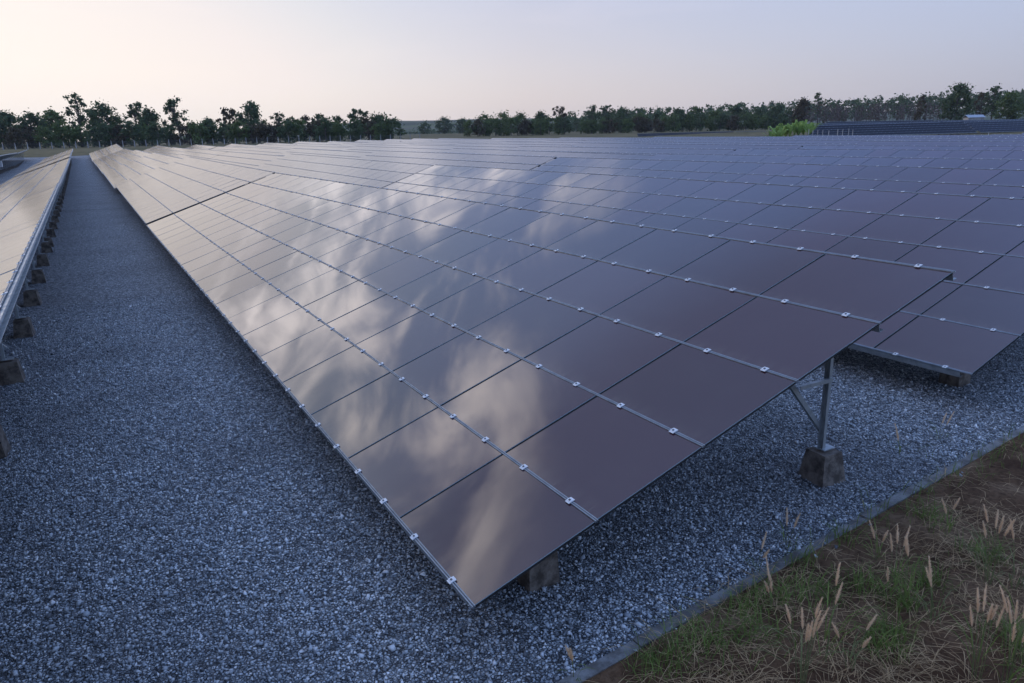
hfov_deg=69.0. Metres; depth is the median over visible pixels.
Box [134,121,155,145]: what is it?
shrub
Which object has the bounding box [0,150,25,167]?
solar table
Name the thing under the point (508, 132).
shrub
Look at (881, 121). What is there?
solar table
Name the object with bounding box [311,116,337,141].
shrub
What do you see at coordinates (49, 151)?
field
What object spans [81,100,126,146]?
tree
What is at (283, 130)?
shrub
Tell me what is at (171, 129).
shrub
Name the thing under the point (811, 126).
banana plant
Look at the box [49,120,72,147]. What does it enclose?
shrub
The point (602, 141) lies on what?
solar table
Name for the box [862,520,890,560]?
foxtail grass
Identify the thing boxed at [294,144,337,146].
solar table
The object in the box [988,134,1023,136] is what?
solar table
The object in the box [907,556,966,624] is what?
foxtail grass
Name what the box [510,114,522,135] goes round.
shrub
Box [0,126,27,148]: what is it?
shrub
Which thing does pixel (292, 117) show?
tree
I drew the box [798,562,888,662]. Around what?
foxtail grass
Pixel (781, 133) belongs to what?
banana plant
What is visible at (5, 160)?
solar table
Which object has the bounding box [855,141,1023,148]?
solar table
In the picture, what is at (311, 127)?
shrub
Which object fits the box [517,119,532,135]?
shrub
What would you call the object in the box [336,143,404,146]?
solar table
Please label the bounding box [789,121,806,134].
banana plant
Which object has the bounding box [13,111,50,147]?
tree
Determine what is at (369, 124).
shrub
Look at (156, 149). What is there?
solar table
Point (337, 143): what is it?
solar table
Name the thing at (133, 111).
tree
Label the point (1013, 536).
foxtail grass
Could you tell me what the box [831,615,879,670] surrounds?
foxtail grass
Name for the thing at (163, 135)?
shrub
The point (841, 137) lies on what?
solar table
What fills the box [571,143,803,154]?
solar table
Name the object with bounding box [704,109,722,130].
tree
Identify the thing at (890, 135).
solar table
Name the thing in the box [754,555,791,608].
foxtail grass
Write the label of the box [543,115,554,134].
shrub
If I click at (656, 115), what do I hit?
tree
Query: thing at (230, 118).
tree
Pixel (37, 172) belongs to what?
solar table
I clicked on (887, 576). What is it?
foxtail grass
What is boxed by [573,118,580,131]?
tree
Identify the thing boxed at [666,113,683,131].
shrub
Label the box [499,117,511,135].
shrub
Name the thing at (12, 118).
tree
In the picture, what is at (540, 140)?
solar table
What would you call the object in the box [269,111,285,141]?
tree
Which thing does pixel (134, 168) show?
solar table
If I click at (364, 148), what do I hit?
solar table
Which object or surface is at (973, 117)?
shed
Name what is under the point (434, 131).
hedgerow
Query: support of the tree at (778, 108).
on the field
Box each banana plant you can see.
[766,128,780,136]
[769,125,779,134]
[773,126,787,136]
[777,123,789,135]
[787,123,796,135]
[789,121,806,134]
[796,119,807,134]
[801,122,822,134]
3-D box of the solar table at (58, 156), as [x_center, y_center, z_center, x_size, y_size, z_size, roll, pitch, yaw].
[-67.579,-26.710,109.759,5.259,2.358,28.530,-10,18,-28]
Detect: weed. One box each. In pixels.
[556,645,595,681]
[739,531,771,572]
[779,507,802,548]
[888,425,909,454]
[930,411,954,438]
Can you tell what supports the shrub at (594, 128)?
on the field
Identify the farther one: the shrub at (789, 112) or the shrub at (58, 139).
the shrub at (789, 112)
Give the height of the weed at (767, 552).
0.350 m
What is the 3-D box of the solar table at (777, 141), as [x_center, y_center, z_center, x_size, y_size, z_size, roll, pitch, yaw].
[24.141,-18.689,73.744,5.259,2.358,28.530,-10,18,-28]
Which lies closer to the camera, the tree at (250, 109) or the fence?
the fence
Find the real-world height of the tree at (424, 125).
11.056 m
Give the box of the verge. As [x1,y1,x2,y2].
[582,432,1023,682]
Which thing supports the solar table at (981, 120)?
on the field
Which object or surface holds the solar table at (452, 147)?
on the gravel yard at (108, 249)
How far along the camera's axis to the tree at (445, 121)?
499.80 m
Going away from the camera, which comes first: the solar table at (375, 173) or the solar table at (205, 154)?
the solar table at (375, 173)
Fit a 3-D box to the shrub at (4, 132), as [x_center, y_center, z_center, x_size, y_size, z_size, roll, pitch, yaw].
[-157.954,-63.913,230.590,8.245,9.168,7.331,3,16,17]
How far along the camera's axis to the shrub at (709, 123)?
323.13 m
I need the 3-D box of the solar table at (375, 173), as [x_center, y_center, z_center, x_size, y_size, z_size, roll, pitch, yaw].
[-12.988,-10.268,46.867,5.271,2.354,28.530,-10,18,-28]
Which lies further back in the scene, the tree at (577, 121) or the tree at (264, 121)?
the tree at (577, 121)
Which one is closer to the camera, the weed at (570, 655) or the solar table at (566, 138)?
the weed at (570, 655)
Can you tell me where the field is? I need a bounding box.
[0,128,1023,157]
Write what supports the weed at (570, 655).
on the kerb
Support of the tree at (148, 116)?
on the field
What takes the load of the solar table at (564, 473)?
on the gravel yard at (108, 249)
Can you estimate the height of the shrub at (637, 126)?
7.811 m
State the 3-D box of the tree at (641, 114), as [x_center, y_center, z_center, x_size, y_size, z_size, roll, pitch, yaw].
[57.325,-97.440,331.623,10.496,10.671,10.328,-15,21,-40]
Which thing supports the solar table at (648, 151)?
on the gravel yard at (108, 249)
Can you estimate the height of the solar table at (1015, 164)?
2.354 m
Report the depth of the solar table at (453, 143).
122.50 m
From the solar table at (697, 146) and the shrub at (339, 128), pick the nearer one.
the solar table at (697, 146)
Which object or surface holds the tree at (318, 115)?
on the field
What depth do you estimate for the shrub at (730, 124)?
316.33 m
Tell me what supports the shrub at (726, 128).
on the field
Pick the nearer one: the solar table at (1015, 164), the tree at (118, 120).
the solar table at (1015, 164)
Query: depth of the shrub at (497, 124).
320.52 m
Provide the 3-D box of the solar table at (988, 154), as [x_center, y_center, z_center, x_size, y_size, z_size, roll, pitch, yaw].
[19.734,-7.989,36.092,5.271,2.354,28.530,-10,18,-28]
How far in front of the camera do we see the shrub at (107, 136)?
224.35 m
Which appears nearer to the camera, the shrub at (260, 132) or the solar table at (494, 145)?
the solar table at (494, 145)
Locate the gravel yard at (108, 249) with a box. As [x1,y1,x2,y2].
[0,155,1023,682]
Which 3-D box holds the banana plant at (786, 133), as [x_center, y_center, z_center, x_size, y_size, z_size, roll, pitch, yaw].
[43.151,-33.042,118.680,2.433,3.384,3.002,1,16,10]
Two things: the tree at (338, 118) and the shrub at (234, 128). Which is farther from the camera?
the tree at (338, 118)
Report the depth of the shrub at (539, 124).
313.54 m
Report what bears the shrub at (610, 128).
on the field
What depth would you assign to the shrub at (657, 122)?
313.36 m
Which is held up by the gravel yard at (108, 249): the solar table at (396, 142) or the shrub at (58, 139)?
the solar table at (396, 142)
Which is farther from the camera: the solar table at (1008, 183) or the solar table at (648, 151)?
the solar table at (648, 151)
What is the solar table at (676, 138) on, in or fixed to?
on the gravel yard at (108, 249)
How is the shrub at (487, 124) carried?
on the field
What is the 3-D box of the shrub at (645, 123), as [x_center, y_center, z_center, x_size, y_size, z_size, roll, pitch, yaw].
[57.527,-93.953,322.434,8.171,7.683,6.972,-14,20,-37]
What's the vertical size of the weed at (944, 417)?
0.377 m
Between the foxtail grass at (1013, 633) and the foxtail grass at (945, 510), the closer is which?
the foxtail grass at (1013, 633)
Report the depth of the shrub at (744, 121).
317.72 m
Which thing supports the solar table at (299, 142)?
on the gravel yard at (108, 249)
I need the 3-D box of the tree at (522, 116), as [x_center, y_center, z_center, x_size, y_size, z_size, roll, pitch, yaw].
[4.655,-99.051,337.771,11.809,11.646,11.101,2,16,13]
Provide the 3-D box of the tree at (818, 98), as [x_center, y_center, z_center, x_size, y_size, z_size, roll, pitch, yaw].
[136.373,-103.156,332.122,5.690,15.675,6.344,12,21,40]
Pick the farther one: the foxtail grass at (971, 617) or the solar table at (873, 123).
the solar table at (873, 123)
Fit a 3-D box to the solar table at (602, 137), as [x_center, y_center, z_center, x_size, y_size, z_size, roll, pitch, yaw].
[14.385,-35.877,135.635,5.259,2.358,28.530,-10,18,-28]
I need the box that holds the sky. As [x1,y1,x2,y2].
[0,0,1023,140]
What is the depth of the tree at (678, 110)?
334.34 m
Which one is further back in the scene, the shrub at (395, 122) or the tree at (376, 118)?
the tree at (376, 118)
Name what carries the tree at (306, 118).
on the field
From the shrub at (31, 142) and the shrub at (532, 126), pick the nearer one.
the shrub at (31, 142)
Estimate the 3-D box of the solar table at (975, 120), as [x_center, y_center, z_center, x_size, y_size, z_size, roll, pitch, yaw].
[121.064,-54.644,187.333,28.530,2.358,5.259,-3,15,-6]
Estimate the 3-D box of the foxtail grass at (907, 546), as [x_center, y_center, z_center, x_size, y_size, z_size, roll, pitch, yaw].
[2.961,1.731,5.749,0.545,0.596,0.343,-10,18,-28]
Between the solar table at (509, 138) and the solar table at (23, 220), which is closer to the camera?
the solar table at (23, 220)
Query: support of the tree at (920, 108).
on the field
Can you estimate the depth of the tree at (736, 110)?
329.86 m
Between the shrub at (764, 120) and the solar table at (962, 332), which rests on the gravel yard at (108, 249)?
the solar table at (962, 332)
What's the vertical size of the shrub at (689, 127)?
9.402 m
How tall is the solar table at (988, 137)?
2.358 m
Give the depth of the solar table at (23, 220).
12.67 m
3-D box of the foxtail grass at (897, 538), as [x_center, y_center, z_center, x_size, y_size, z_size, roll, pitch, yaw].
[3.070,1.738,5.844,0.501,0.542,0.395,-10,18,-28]
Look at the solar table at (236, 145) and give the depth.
156.22 m
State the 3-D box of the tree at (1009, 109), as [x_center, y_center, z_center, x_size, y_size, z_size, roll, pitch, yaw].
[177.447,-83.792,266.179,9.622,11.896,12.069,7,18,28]
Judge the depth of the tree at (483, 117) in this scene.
329.95 m
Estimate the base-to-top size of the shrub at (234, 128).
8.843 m
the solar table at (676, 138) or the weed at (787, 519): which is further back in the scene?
the solar table at (676, 138)
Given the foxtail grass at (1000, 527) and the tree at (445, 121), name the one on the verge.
the foxtail grass at (1000, 527)
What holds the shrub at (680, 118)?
on the field
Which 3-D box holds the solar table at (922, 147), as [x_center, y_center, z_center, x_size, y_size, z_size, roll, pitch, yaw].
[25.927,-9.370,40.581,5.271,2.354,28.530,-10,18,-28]
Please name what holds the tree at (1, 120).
on the field
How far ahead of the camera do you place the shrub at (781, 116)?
313.21 m
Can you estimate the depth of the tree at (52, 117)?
239.56 m
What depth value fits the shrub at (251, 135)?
227.45 m
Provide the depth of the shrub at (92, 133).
225.07 m
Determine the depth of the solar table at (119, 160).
90.34 m
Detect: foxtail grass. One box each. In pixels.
[746,596,870,682]
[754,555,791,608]
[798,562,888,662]
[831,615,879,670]
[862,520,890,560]
[865,536,921,606]
[866,565,915,602]
[874,523,937,587]
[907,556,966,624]
[926,497,961,535]
[931,582,1023,682]
[936,504,1021,585]
[967,567,1023,664]
[976,585,1023,682]
[987,519,1023,590]
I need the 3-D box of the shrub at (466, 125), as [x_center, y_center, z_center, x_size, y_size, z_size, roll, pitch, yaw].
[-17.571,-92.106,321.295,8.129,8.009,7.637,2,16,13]
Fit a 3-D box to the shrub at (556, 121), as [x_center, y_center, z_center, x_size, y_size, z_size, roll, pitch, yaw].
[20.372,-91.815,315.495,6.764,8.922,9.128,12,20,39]
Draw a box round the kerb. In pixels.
[556,426,1023,682]
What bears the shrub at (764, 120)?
on the field
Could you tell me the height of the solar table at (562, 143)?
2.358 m
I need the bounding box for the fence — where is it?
[0,134,419,149]
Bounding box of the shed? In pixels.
[962,115,984,119]
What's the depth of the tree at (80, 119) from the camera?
237.22 m
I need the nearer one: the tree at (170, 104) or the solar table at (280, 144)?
the solar table at (280, 144)
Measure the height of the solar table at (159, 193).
2.354 m
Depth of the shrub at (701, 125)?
314.03 m
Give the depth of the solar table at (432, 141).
145.89 m
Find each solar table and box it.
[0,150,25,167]
[0,152,16,173]
[0,158,70,198]
[0,165,67,246]
[0,183,60,458]
[12,153,71,178]
[29,151,72,168]
[41,149,72,165]
[89,144,122,161]
[92,149,132,164]
[96,150,150,173]
[102,152,181,189]
[114,157,275,224]
[143,145,171,153]
[146,173,956,607]
[159,147,191,155]
[173,149,227,159]
[185,145,215,149]
[207,146,246,159]
[208,152,282,167]
[224,144,255,146]
[237,147,289,154]
[239,154,433,187]
[253,144,294,148]
[264,143,296,145]
[279,148,372,158]
[290,145,350,150]
[293,141,331,143]
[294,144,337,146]
[331,142,384,144]
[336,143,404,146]
[344,146,450,152]
[355,140,400,141]
[358,150,556,188]
[368,141,424,143]
[382,143,456,145]
[383,164,1023,387]
[385,139,431,141]
[403,141,460,142]
[403,145,516,149]
[423,142,500,143]
[432,139,493,140]
[443,148,654,172]
[455,143,572,146]
[459,141,536,142]
[491,138,527,138]
[494,139,580,141]
[501,142,597,144]
[513,146,735,154]
[528,138,605,139]
[533,157,1023,246]
[544,140,673,142]
[560,137,646,138]
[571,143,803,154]
[585,139,677,140]
[619,138,755,139]
[630,142,856,148]
[637,131,733,136]
[648,153,1023,190]
[653,136,791,137]
[674,139,897,143]
[719,148,1023,159]
[721,138,911,140]
[756,137,952,138]
[792,135,989,136]
[801,145,1023,149]
[807,122,976,134]
[820,121,935,124]
[826,120,932,122]
[830,122,925,124]
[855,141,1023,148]
[909,138,1023,140]
[934,119,1023,121]
[944,120,1017,121]
[953,136,1023,137]
[962,120,1023,130]
[964,121,1023,133]
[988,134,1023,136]
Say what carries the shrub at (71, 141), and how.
on the field
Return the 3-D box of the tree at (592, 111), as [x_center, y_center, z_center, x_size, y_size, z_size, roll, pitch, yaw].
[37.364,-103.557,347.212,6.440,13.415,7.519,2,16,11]
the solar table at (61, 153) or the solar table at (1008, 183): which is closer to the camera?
the solar table at (1008, 183)
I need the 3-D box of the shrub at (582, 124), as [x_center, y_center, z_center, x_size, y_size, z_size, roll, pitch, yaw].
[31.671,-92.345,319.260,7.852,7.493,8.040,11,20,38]
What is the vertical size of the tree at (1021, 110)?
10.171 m
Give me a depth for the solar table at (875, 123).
159.71 m
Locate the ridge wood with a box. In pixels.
[554,88,1023,131]
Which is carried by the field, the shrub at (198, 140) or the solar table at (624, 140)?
the shrub at (198, 140)
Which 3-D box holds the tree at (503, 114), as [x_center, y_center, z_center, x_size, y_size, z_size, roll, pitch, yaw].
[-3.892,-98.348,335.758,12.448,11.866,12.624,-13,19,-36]
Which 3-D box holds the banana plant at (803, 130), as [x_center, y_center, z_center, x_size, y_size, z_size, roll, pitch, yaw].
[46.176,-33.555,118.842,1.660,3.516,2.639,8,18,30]
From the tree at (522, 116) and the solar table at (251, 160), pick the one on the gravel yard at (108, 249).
the solar table at (251, 160)
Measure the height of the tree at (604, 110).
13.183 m
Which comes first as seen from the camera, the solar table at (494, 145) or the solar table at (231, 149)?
the solar table at (494, 145)
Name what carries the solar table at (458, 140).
on the gravel yard at (108, 249)
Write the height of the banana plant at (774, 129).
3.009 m
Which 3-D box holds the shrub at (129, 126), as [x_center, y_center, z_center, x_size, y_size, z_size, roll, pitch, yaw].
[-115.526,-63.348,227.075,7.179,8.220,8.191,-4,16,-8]
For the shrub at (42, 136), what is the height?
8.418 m
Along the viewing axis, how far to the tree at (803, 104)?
300.23 m
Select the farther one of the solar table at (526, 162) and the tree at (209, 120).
the tree at (209, 120)
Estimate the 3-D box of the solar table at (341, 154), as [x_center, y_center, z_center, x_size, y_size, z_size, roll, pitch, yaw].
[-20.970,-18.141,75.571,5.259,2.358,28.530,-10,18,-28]
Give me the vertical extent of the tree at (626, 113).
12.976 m
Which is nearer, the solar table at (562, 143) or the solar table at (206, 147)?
the solar table at (562, 143)
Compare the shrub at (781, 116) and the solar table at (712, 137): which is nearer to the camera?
the solar table at (712, 137)
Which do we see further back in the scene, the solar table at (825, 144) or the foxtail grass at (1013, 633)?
the solar table at (825, 144)
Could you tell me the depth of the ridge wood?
466.46 m
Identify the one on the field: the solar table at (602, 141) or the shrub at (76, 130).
the shrub at (76, 130)
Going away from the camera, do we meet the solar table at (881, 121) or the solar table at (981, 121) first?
the solar table at (981, 121)
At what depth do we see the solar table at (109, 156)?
115.82 m
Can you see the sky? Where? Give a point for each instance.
(408, 60)
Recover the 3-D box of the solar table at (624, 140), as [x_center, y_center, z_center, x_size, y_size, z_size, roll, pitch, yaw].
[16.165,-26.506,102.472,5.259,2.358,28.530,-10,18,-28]
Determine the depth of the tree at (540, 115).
334.62 m
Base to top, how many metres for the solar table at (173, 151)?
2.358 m
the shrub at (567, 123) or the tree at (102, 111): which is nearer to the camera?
the tree at (102, 111)
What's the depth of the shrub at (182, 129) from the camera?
227.63 m
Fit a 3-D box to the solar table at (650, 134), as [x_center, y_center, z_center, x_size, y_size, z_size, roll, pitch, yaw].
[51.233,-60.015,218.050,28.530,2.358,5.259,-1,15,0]
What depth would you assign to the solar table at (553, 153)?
53.67 m
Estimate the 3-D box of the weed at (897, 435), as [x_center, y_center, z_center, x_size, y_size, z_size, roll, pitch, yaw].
[4.352,1.128,8.395,0.198,0.370,0.211,-13,20,-36]
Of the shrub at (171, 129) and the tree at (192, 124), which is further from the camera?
the tree at (192, 124)
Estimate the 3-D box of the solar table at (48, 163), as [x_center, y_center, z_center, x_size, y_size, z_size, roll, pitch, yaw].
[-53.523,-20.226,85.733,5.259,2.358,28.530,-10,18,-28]
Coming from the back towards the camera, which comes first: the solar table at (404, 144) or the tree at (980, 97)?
the tree at (980, 97)
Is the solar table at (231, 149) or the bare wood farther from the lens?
the bare wood
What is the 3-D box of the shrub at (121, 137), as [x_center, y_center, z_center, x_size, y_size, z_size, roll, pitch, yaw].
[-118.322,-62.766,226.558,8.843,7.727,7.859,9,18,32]
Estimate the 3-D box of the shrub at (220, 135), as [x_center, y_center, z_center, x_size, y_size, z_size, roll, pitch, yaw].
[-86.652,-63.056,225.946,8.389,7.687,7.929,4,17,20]
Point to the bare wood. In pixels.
(837, 118)
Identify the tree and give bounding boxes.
[0,109,26,148]
[0,110,9,147]
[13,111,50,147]
[36,106,72,146]
[60,92,92,145]
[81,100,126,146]
[107,112,132,145]
[122,101,148,145]
[133,105,164,144]
[158,119,168,144]
[163,95,188,144]
[183,119,197,143]
[193,116,218,143]
[216,107,238,143]
[233,100,261,142]
[257,118,269,142]
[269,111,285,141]
[283,116,296,137]
[296,114,312,141]
[311,113,328,140]
[330,115,347,140]
[345,108,369,133]
[364,111,392,139]
[416,120,433,133]
[434,116,454,133]
[452,117,470,133]
[470,111,494,135]
[492,110,512,135]
[512,110,529,134]
[533,109,553,131]
[552,105,567,127]
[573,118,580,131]
[585,104,598,125]
[597,104,615,119]
[608,105,632,132]
[631,110,652,131]
[649,108,670,131]
[666,107,685,131]
[690,106,706,130]
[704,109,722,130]
[727,103,744,129]
[754,107,766,129]
[764,101,786,127]
[791,96,812,122]
[812,92,825,123]
[913,95,927,119]
[937,82,976,119]
[973,92,990,115]
[981,83,1004,119]
[992,90,1022,118]
[1013,104,1023,118]
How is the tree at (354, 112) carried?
on the field
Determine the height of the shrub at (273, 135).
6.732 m
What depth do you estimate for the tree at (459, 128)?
499.94 m
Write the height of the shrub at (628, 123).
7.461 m
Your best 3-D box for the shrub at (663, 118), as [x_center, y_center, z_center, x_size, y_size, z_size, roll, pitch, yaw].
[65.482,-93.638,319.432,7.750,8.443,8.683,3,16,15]
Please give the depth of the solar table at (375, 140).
174.84 m
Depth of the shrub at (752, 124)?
315.32 m
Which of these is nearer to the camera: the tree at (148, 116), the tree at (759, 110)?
the tree at (148, 116)
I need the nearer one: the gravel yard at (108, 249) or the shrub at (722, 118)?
the gravel yard at (108, 249)
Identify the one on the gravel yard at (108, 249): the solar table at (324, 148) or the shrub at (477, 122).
the solar table at (324, 148)
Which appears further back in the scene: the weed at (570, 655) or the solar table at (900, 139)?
the solar table at (900, 139)
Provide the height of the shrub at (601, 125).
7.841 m
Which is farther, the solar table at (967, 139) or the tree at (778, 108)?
the tree at (778, 108)
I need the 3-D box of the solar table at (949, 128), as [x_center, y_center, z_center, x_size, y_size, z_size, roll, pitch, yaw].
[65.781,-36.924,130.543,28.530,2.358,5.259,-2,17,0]
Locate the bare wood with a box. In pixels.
[802,102,946,124]
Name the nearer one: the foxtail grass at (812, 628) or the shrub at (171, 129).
the foxtail grass at (812, 628)
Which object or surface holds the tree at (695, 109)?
on the field
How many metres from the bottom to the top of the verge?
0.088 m
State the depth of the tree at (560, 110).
339.90 m
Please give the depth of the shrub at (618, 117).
318.62 m
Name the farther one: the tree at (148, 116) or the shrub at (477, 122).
the shrub at (477, 122)
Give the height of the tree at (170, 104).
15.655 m
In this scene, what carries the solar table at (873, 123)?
on the field
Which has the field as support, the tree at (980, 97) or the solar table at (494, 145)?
the tree at (980, 97)
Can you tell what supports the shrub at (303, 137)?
on the field
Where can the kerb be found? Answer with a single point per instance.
(603, 663)
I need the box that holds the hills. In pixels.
[132,110,1023,139]
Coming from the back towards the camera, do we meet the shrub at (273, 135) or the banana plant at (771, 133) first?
the shrub at (273, 135)
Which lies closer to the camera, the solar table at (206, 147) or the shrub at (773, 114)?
the solar table at (206, 147)
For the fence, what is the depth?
210.12 m
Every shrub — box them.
[0,121,11,148]
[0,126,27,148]
[21,125,38,147]
[32,122,53,147]
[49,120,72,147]
[57,122,80,147]
[69,121,90,146]
[79,126,109,146]
[94,121,118,146]
[108,122,134,146]
[118,120,143,145]
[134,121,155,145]
[139,121,173,145]
[157,124,185,144]
[171,122,199,144]
[187,121,213,144]
[197,119,220,143]
[212,121,237,143]
[223,116,250,143]
[239,123,259,143]
[251,122,274,142]
[264,122,286,142]
[274,117,304,142]
[290,118,310,141]
[302,118,323,141]
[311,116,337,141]
[321,121,350,141]
[344,118,366,140]
[359,115,377,139]
[368,118,394,139]
[378,116,406,138]
[461,118,480,136]
[469,118,488,135]
[478,120,494,135]
[486,116,503,135]
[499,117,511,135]
[501,117,515,135]
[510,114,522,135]
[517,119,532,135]
[525,118,536,134]
[533,117,548,134]
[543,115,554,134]
[551,116,563,134]
[556,116,575,134]
[578,118,592,133]
[582,119,599,133]
[598,117,612,133]
[600,118,617,133]
[612,113,625,132]
[621,118,635,132]
[630,115,644,132]
[639,116,653,132]
[646,118,666,131]
[658,113,670,131]
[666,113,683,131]
[676,112,691,131]
[679,110,695,131]
[691,112,707,130]
[702,115,720,130]
[712,110,727,130]
[721,113,738,130]
[725,113,742,130]
[739,112,752,129]
[746,112,760,129]
[758,115,774,129]
[767,111,777,127]
[774,112,789,127]
[784,110,796,124]
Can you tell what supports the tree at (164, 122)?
on the field
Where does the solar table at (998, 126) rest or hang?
on the field
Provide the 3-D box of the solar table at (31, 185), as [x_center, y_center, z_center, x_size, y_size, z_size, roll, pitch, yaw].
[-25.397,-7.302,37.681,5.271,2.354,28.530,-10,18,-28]
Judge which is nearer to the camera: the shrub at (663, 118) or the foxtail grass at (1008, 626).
the foxtail grass at (1008, 626)
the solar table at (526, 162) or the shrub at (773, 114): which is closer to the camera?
the solar table at (526, 162)
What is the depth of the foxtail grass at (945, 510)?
6.63 m
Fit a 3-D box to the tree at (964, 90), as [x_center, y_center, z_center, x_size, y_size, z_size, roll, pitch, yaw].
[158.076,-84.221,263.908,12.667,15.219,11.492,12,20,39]
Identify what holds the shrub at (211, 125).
on the field
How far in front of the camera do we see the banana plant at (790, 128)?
117.22 m
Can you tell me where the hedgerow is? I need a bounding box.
[394,128,552,134]
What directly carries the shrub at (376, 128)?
on the field
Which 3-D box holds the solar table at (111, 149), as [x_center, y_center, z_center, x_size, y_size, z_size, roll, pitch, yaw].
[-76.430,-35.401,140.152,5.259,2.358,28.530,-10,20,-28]
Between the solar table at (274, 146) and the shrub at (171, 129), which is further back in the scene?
the shrub at (171, 129)
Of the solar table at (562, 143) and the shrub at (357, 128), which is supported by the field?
the shrub at (357, 128)
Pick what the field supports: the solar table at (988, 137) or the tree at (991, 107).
the tree at (991, 107)
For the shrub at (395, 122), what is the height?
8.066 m
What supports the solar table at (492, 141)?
on the gravel yard at (108, 249)
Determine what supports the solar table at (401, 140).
on the gravel yard at (108, 249)
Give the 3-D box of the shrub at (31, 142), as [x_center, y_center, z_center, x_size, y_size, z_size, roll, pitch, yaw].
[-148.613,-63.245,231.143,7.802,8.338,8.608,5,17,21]
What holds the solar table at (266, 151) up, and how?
on the gravel yard at (108, 249)

